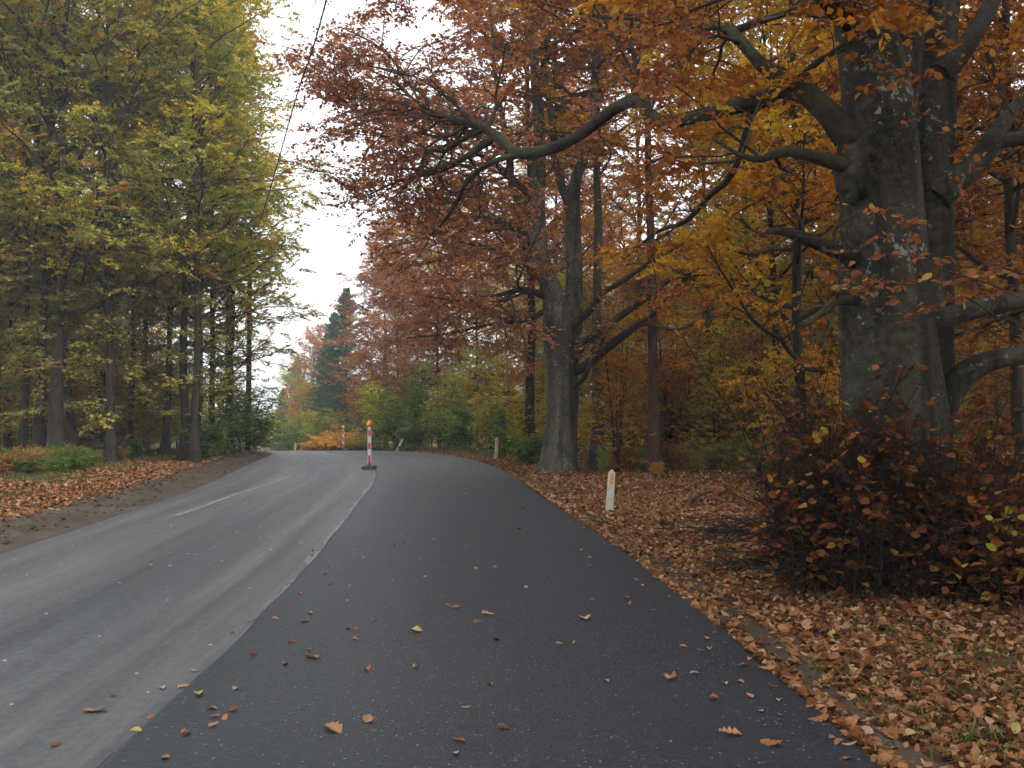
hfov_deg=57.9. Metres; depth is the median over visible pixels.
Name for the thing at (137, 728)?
fallen leaf
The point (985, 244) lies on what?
forest tree
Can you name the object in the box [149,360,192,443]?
young beech
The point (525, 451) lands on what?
shrub
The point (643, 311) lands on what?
forest tree
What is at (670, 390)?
young beech
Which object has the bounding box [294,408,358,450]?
shrub
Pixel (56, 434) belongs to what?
beech tree
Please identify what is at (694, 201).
beech tree
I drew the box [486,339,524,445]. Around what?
young tree
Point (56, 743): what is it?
fallen leaf
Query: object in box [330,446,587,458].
grass
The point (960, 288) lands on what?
young beech
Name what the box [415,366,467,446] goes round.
shrub
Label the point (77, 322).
forest tree
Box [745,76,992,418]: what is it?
forest tree
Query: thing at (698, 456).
bush
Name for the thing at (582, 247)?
forest tree
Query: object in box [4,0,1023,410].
sky
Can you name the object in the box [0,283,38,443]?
forest tree
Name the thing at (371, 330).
beech tree
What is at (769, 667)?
fallen leaf
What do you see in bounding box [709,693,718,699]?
fallen leaf
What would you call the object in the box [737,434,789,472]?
bush
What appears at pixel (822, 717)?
fallen leaf
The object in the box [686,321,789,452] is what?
young beech
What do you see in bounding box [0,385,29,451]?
young beech
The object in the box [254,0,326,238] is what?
overhead cable
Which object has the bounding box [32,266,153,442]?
forest tree
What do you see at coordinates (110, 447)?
beech tree
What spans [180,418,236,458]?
shrub
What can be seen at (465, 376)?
shrub
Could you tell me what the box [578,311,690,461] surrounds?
young beech
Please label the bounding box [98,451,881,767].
fresh lane
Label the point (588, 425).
young beech
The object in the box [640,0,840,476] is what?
beech tree
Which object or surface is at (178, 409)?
young beech
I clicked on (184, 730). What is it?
fallen leaf
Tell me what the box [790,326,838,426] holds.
young beech
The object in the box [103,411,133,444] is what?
young beech
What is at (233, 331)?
beech tree
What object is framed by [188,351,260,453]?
shrub
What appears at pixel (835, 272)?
forest tree
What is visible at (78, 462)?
plant
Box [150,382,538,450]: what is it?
wood
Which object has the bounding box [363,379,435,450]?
shrub
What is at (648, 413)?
young beech
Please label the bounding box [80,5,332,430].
beech tree
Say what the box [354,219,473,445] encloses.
forest tree
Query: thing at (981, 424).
bush
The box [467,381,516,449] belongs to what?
shrub
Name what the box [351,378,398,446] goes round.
shrub
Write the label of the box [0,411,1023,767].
ground
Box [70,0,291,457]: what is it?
beech tree
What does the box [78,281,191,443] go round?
forest tree
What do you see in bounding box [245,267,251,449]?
utility pole
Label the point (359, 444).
bracken
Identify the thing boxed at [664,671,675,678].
fallen leaf
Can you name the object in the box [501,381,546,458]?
shrub
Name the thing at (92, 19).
forest tree
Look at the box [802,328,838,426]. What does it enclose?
young beech
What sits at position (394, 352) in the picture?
beech tree
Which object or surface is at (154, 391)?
young beech
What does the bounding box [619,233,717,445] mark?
forest tree
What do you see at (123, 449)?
plant
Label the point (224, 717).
fallen leaf
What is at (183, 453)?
beech tree
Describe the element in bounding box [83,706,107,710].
fallen leaf
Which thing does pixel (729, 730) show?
fallen leaf
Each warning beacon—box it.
[339,425,346,450]
[362,420,376,469]
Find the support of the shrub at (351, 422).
on the ground at (842, 707)
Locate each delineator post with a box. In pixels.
[494,437,498,458]
[606,469,614,511]
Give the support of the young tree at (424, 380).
on the ground at (842, 707)
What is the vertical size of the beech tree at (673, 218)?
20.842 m
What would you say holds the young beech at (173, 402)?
on the ground at (842, 707)
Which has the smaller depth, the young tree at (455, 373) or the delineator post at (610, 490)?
the delineator post at (610, 490)
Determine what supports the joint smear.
on the road
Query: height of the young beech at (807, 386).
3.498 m
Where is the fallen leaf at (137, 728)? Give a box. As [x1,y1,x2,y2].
[130,726,141,730]
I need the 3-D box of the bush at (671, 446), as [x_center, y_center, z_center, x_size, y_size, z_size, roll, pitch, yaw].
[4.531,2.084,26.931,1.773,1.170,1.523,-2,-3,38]
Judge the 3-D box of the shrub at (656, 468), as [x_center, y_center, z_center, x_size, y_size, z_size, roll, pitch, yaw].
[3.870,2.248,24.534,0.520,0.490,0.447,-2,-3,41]
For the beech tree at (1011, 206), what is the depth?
17.47 m
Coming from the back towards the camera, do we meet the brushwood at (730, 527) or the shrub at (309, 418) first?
the shrub at (309, 418)
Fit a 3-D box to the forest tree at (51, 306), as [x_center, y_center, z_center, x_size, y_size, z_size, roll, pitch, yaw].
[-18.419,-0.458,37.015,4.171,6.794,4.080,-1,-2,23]
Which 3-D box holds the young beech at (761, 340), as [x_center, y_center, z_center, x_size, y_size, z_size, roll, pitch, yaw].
[7.609,-0.547,27.116,3.286,6.423,3.365,1,-2,-15]
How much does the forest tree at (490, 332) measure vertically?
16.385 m
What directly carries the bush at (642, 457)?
on the ground at (842, 707)
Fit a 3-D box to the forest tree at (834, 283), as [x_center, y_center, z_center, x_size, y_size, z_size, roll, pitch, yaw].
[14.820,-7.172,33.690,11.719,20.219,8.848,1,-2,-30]
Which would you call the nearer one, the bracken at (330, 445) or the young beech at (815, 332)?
the young beech at (815, 332)
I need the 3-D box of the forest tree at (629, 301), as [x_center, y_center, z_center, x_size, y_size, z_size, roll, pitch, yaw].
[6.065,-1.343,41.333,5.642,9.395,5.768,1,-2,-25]
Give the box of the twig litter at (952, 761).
[562,483,1008,767]
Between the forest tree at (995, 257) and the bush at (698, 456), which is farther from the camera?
the forest tree at (995, 257)
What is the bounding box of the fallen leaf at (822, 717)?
[808,714,828,721]
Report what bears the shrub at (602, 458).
on the ground at (842, 707)
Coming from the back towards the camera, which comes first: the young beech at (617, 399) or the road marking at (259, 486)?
the young beech at (617, 399)
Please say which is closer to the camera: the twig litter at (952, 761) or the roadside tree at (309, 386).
the twig litter at (952, 761)
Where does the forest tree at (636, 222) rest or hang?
on the ground at (842, 707)
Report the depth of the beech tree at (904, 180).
9.16 m
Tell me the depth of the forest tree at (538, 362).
67.41 m
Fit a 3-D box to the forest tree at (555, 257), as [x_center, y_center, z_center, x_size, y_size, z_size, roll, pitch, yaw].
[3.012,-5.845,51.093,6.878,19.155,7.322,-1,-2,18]
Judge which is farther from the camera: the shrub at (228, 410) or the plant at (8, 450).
the shrub at (228, 410)
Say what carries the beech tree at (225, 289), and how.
on the ground at (842, 707)
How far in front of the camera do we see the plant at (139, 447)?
33.79 m
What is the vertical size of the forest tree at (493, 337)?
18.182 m
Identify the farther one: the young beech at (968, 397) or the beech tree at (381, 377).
the beech tree at (381, 377)
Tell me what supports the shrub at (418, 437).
on the ground at (842, 707)
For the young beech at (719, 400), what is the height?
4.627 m
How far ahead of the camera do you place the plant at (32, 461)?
23.81 m
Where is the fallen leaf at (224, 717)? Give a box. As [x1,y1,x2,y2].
[221,714,227,719]
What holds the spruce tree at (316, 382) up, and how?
on the ground at (842, 707)
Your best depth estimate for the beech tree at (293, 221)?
58.91 m
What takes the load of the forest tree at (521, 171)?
on the ground at (842, 707)
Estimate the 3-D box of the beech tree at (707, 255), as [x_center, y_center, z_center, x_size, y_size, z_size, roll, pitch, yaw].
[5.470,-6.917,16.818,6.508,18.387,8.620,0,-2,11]
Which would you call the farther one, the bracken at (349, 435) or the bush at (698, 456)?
the bracken at (349, 435)
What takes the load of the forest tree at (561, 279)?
on the ground at (842, 707)
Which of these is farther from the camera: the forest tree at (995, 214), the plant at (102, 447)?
the plant at (102, 447)
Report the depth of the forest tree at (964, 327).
32.31 m
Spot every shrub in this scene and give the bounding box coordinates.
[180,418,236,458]
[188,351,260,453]
[206,374,288,450]
[235,407,290,450]
[272,423,306,450]
[288,418,314,450]
[290,406,342,430]
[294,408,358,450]
[312,419,357,438]
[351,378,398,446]
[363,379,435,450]
[395,359,438,436]
[396,418,434,450]
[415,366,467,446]
[424,406,484,450]
[435,354,495,449]
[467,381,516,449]
[485,404,543,454]
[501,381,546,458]
[503,432,544,463]
[595,442,612,473]
[648,461,666,475]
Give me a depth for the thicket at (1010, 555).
7.38 m
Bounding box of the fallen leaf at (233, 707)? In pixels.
[228,705,237,710]
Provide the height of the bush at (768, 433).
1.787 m
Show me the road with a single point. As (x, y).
(93, 615)
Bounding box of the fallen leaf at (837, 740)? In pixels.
[834,738,841,744]
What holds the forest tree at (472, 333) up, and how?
on the ground at (842, 707)
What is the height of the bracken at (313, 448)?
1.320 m
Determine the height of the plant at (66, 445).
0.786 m
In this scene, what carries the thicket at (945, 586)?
on the ground at (842, 707)
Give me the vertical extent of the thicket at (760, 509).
1.987 m
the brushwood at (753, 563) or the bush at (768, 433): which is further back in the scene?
the bush at (768, 433)
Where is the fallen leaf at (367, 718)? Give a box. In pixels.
[362,714,373,721]
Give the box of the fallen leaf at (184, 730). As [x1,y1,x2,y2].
[181,728,190,732]
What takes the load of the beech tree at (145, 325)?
on the ground at (842, 707)
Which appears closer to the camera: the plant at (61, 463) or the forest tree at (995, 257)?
the plant at (61, 463)
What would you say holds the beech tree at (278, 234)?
on the ground at (842, 707)
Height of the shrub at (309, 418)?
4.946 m
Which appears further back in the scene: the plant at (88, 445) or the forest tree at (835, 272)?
the forest tree at (835, 272)
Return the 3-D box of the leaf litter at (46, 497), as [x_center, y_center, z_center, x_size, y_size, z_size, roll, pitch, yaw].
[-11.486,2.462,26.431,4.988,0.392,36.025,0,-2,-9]
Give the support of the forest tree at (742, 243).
on the ground at (842, 707)
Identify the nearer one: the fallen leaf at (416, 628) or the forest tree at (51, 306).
the fallen leaf at (416, 628)
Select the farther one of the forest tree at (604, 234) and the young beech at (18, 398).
the forest tree at (604, 234)
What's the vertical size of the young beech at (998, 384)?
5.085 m
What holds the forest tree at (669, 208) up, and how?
on the ground at (842, 707)
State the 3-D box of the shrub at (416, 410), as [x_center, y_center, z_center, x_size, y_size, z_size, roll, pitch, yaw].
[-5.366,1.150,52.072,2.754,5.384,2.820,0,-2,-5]
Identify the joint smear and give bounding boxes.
[83,461,375,767]
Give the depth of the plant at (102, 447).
32.90 m
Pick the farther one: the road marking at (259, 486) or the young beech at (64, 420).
the young beech at (64, 420)
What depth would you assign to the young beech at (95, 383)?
34.07 m
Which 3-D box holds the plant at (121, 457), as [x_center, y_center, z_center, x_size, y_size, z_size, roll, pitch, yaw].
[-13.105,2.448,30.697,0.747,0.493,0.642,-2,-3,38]
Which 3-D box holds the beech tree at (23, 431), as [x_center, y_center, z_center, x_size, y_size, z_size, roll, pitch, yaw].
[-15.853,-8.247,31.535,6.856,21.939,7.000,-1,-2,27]
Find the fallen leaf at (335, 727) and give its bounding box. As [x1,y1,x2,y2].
[325,721,341,732]
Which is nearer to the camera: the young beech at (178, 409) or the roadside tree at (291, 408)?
the young beech at (178, 409)
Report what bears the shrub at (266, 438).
on the ground at (842, 707)
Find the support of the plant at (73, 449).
on the ground at (842, 707)
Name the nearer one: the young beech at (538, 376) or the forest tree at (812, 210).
the forest tree at (812, 210)
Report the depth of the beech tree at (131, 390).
35.03 m
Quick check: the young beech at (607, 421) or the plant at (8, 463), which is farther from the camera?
the young beech at (607, 421)
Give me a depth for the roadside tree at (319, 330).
107.70 m
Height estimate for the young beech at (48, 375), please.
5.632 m
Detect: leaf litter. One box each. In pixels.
[0,449,245,521]
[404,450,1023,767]
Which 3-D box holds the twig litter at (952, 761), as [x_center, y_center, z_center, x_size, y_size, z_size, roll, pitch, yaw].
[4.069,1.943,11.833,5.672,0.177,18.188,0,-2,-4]
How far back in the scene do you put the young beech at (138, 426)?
36.34 m
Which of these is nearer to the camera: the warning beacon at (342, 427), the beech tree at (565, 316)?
the beech tree at (565, 316)
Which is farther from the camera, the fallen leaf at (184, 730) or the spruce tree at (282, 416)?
the spruce tree at (282, 416)
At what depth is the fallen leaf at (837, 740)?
4.44 m
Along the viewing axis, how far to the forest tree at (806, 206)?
44.10 m
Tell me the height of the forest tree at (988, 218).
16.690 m
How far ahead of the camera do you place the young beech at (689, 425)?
28.87 m
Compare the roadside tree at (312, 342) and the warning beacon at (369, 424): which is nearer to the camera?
the warning beacon at (369, 424)
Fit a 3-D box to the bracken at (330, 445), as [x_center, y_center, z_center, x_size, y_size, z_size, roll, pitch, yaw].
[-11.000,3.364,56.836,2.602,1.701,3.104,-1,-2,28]
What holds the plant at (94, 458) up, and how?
on the ground at (842, 707)
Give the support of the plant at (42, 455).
on the ground at (842, 707)
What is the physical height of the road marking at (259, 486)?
0.001 m
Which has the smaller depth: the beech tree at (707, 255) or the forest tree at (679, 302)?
the beech tree at (707, 255)
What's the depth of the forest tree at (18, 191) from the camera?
45.17 m
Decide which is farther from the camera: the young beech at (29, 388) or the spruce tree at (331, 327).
the spruce tree at (331, 327)
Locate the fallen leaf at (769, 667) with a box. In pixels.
[758,665,775,669]
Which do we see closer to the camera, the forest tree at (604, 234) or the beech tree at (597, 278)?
the beech tree at (597, 278)
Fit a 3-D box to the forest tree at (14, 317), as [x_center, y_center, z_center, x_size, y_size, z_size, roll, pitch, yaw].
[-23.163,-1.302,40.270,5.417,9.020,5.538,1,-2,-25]
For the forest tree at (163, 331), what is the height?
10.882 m
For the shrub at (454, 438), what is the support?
on the ground at (842, 707)
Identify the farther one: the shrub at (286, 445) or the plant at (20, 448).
the shrub at (286, 445)
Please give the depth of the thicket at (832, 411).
8.06 m
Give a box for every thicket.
[644,315,888,576]
[708,414,944,597]
[733,349,944,611]
[765,387,1020,611]
[823,392,1023,607]
[900,440,1023,621]
[954,373,1023,506]
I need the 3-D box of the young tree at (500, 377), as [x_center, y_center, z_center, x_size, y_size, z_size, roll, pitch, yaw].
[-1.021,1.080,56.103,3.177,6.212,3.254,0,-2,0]
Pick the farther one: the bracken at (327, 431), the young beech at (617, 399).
the bracken at (327, 431)
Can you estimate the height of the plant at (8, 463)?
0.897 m
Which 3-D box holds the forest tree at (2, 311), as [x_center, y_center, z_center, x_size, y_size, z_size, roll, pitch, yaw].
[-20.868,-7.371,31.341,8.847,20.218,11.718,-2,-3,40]
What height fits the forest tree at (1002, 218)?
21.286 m
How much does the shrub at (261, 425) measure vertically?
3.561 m
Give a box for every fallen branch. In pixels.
[654,520,675,529]
[688,488,758,507]
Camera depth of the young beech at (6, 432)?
33.44 m
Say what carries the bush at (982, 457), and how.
on the ground at (842, 707)
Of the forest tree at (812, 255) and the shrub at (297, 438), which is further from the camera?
the shrub at (297, 438)
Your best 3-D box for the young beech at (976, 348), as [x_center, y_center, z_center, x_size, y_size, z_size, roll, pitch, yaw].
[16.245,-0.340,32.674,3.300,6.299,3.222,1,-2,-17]
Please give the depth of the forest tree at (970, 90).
37.53 m
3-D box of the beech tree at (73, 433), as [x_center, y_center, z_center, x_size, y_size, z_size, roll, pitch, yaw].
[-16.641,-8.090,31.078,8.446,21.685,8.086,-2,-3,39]
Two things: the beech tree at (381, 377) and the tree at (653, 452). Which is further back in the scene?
the beech tree at (381, 377)
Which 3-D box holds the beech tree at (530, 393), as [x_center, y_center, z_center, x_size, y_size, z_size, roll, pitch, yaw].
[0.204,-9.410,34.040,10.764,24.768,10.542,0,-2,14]
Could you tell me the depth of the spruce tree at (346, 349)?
85.56 m
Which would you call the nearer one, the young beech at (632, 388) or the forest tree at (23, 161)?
the young beech at (632, 388)
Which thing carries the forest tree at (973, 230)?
on the ground at (842, 707)
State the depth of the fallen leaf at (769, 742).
4.43 m
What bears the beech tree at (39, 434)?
on the ground at (842, 707)
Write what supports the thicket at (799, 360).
on the ground at (842, 707)
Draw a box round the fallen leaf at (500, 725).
[496,722,508,727]
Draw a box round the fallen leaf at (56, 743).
[50,739,61,745]
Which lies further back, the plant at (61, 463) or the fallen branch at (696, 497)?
the plant at (61, 463)
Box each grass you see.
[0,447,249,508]
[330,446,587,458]
[611,509,1023,767]
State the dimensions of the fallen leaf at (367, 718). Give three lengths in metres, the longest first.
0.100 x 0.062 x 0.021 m
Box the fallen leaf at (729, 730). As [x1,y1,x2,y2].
[719,726,740,734]
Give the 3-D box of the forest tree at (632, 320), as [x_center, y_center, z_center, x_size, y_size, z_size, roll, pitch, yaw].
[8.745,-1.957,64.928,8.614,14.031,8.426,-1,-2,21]
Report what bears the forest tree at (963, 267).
on the ground at (842, 707)
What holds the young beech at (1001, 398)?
on the ground at (842, 707)
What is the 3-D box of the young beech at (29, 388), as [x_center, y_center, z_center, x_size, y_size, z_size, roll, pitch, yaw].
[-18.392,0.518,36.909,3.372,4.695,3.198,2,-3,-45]
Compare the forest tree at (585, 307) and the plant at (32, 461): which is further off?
the forest tree at (585, 307)
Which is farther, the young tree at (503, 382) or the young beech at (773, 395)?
the young tree at (503, 382)
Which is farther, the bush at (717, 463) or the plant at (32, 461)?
the bush at (717, 463)
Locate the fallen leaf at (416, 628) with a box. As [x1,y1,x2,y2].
[411,625,421,630]
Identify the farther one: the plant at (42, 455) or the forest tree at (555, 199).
the forest tree at (555, 199)
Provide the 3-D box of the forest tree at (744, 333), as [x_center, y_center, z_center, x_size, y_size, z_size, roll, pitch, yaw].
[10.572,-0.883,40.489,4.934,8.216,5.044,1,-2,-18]
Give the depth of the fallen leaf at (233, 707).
4.93 m
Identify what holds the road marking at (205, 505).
on the road
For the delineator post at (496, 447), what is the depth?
34.92 m
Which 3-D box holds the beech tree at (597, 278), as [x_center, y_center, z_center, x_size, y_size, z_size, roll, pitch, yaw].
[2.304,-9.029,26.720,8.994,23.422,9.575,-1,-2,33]
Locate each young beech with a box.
[0,310,84,442]
[0,311,85,442]
[0,340,87,442]
[0,349,21,440]
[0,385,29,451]
[28,397,90,446]
[63,391,103,444]
[64,295,149,443]
[103,326,189,443]
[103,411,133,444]
[116,395,173,454]
[122,347,172,439]
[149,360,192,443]
[151,359,191,444]
[153,356,208,447]
[515,333,546,447]
[545,396,591,450]
[577,306,654,471]
[577,394,614,450]
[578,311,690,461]
[587,378,633,446]
[603,359,646,444]
[609,365,691,454]
[621,315,735,466]
[629,291,709,450]
[679,321,759,470]
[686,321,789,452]
[700,262,815,447]
[721,384,756,439]
[738,354,808,437]
[773,305,841,434]
[788,341,841,455]
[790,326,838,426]
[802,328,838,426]
[954,234,988,453]
[954,359,980,458]
[955,294,1008,432]
[961,315,1023,452]
[966,367,1010,450]
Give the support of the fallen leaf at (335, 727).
on the fresh lane
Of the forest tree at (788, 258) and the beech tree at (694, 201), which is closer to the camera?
the forest tree at (788, 258)
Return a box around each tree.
[0,0,143,450]
[0,0,165,452]
[0,0,230,462]
[0,0,239,448]
[0,0,250,448]
[0,6,86,452]
[0,8,142,451]
[0,15,95,320]
[0,34,75,357]
[0,279,22,365]
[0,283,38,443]
[0,292,96,435]
[2,280,74,447]
[7,0,208,442]
[16,32,166,397]
[20,271,135,445]
[25,0,325,460]
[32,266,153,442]
[44,0,310,462]
[49,294,149,445]
[67,1,209,454]
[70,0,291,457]
[76,3,228,450]
[76,261,160,447]
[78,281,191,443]
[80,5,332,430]
[94,0,316,419]
[95,143,328,452]
[104,4,295,454]
[140,306,208,425]
[144,5,308,436]
[162,112,300,420]
[252,0,1023,511]
[265,388,293,450]
[269,371,302,447]
[271,357,315,443]
[276,386,311,445]
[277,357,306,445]
[279,333,332,431]
[281,322,334,407]
[281,381,325,426]
[296,312,359,449]
[297,350,355,417]
[301,287,372,436]
[317,221,449,449]
[332,310,399,440]
[336,0,816,473]
[338,216,442,446]
[339,247,446,446]
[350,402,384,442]
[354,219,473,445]
[363,363,424,445]
[366,0,651,459]
[371,287,464,444]
[375,185,499,446]
[385,174,509,374]
[398,359,452,448]
[414,189,527,447]
[427,342,482,445]
[430,360,494,447]
[447,339,523,448]
[457,254,540,446]
[459,0,769,470]
[461,234,521,442]
[468,160,550,414]
[478,354,514,444]
[480,52,645,402]
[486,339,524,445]
[489,212,552,418]
[497,73,645,450]
[508,0,762,472]
[508,275,604,419]
[511,122,619,357]
[512,283,602,423]
[518,219,641,428]
[520,263,625,451]
[540,278,626,450]
[541,7,727,444]
[578,251,705,441]
[581,196,623,307]
[585,261,694,443]
[602,201,646,311]
[604,244,705,385]
[618,0,814,442]
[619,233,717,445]
[633,53,832,399]
[635,0,998,461]
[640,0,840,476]
[642,82,803,400]
[642,249,755,448]
[673,145,817,382]
[710,0,826,315]
[712,295,781,374]
[729,0,1023,415]
[733,250,841,434]
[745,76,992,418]
[746,34,963,347]
[748,0,1003,348]
[762,27,1023,408]
[773,0,1023,486]
[802,271,838,337]
[825,9,1023,373]
[954,3,1023,391]
[954,137,1023,344]
[954,221,1023,405]
[954,247,1021,418]
[955,0,1023,285]
[962,24,1023,278]
[978,179,1023,349]
[992,11,1023,244]
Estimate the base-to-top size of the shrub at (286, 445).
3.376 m
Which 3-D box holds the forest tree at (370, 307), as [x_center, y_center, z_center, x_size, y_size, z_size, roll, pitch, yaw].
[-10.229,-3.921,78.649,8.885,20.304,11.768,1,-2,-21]
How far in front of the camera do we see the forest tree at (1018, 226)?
21.02 m
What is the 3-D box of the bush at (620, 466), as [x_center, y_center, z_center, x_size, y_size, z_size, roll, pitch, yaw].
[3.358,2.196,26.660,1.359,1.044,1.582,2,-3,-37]
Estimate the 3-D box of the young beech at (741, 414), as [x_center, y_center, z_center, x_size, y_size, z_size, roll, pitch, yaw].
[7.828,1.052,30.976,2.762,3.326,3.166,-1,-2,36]
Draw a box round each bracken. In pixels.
[297,433,338,450]
[306,430,349,450]
[311,425,357,450]
[324,428,367,450]
[335,427,364,441]
[338,434,378,450]
[345,434,386,449]
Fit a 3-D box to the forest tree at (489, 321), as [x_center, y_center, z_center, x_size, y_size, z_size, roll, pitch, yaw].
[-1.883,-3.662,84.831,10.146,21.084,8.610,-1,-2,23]
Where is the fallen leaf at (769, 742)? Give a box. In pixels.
[759,739,782,745]
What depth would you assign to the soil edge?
6.61 m
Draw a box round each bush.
[602,444,645,472]
[617,443,676,471]
[643,437,699,471]
[671,442,718,471]
[693,441,737,471]
[712,435,753,470]
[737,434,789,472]
[749,413,789,438]
[955,404,1008,441]
[955,437,1001,471]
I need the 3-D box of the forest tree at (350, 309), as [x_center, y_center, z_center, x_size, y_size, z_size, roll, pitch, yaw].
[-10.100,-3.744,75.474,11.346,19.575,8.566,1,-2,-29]
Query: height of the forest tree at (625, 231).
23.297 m
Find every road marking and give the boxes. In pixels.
[176,496,232,514]
[229,476,290,495]
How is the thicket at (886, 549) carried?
on the ground at (842, 707)
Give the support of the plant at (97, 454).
on the ground at (842, 707)
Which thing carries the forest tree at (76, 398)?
on the ground at (842, 707)
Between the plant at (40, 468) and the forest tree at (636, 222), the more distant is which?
the forest tree at (636, 222)
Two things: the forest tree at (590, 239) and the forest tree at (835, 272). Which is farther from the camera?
the forest tree at (590, 239)
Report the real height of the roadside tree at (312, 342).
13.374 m
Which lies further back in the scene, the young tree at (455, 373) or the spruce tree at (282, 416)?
the spruce tree at (282, 416)
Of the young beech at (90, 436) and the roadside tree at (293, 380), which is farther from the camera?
the roadside tree at (293, 380)
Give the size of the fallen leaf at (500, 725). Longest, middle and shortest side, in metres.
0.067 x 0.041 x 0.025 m
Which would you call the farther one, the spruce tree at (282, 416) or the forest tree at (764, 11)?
the spruce tree at (282, 416)
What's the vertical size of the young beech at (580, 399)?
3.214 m
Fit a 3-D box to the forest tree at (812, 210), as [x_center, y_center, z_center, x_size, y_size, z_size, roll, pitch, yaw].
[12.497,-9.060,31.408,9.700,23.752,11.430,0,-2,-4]
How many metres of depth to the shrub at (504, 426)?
36.84 m
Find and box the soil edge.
[460,456,940,767]
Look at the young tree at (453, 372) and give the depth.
53.77 m
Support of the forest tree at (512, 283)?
on the ground at (842, 707)
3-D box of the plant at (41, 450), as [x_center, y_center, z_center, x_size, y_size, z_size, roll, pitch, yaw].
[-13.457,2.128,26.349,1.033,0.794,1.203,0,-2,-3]
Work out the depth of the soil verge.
16.41 m
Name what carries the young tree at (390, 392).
on the ground at (842, 707)
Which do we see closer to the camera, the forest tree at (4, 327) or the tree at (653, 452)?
the tree at (653, 452)
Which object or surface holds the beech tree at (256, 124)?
on the ground at (842, 707)
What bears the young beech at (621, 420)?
on the ground at (842, 707)
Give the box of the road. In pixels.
[0,451,375,767]
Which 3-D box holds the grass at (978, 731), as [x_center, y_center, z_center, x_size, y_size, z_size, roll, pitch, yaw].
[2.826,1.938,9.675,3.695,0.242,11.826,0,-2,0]
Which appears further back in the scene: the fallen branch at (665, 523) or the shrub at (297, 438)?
the shrub at (297, 438)
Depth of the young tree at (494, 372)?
49.50 m
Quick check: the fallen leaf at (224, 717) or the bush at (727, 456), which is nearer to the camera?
the fallen leaf at (224, 717)
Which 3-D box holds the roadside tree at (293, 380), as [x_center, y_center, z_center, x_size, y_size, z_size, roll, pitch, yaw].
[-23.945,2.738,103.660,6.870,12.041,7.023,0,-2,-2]
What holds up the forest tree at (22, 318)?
on the ground at (842, 707)
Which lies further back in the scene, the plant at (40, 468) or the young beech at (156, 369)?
the young beech at (156, 369)
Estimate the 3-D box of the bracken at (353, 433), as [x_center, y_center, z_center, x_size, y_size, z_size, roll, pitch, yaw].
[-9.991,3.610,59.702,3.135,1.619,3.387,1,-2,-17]
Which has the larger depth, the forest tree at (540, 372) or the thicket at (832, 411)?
the forest tree at (540, 372)
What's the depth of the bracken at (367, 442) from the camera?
56.85 m
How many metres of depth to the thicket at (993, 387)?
9.79 m
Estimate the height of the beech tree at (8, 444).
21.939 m
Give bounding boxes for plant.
[0,447,30,473]
[0,448,42,476]
[0,454,44,477]
[2,444,43,452]
[9,455,50,474]
[17,448,57,464]
[20,446,60,455]
[40,454,75,474]
[42,442,77,453]
[48,443,96,470]
[50,444,94,460]
[82,443,96,450]
[83,453,100,465]
[87,453,104,462]
[92,441,125,453]
[117,438,149,458]
[117,443,134,455]
[118,452,126,462]
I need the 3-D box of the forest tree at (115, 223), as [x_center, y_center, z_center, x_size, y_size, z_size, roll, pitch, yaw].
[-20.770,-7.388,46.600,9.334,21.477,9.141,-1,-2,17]
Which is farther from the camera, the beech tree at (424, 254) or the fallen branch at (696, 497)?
the beech tree at (424, 254)
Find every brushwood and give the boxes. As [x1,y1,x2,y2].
[591,503,779,546]
[697,531,792,578]
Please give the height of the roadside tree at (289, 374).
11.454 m
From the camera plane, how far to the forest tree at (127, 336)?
48.64 m
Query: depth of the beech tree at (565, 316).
26.24 m
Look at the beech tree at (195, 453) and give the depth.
30.96 m
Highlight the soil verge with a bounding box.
[0,448,271,552]

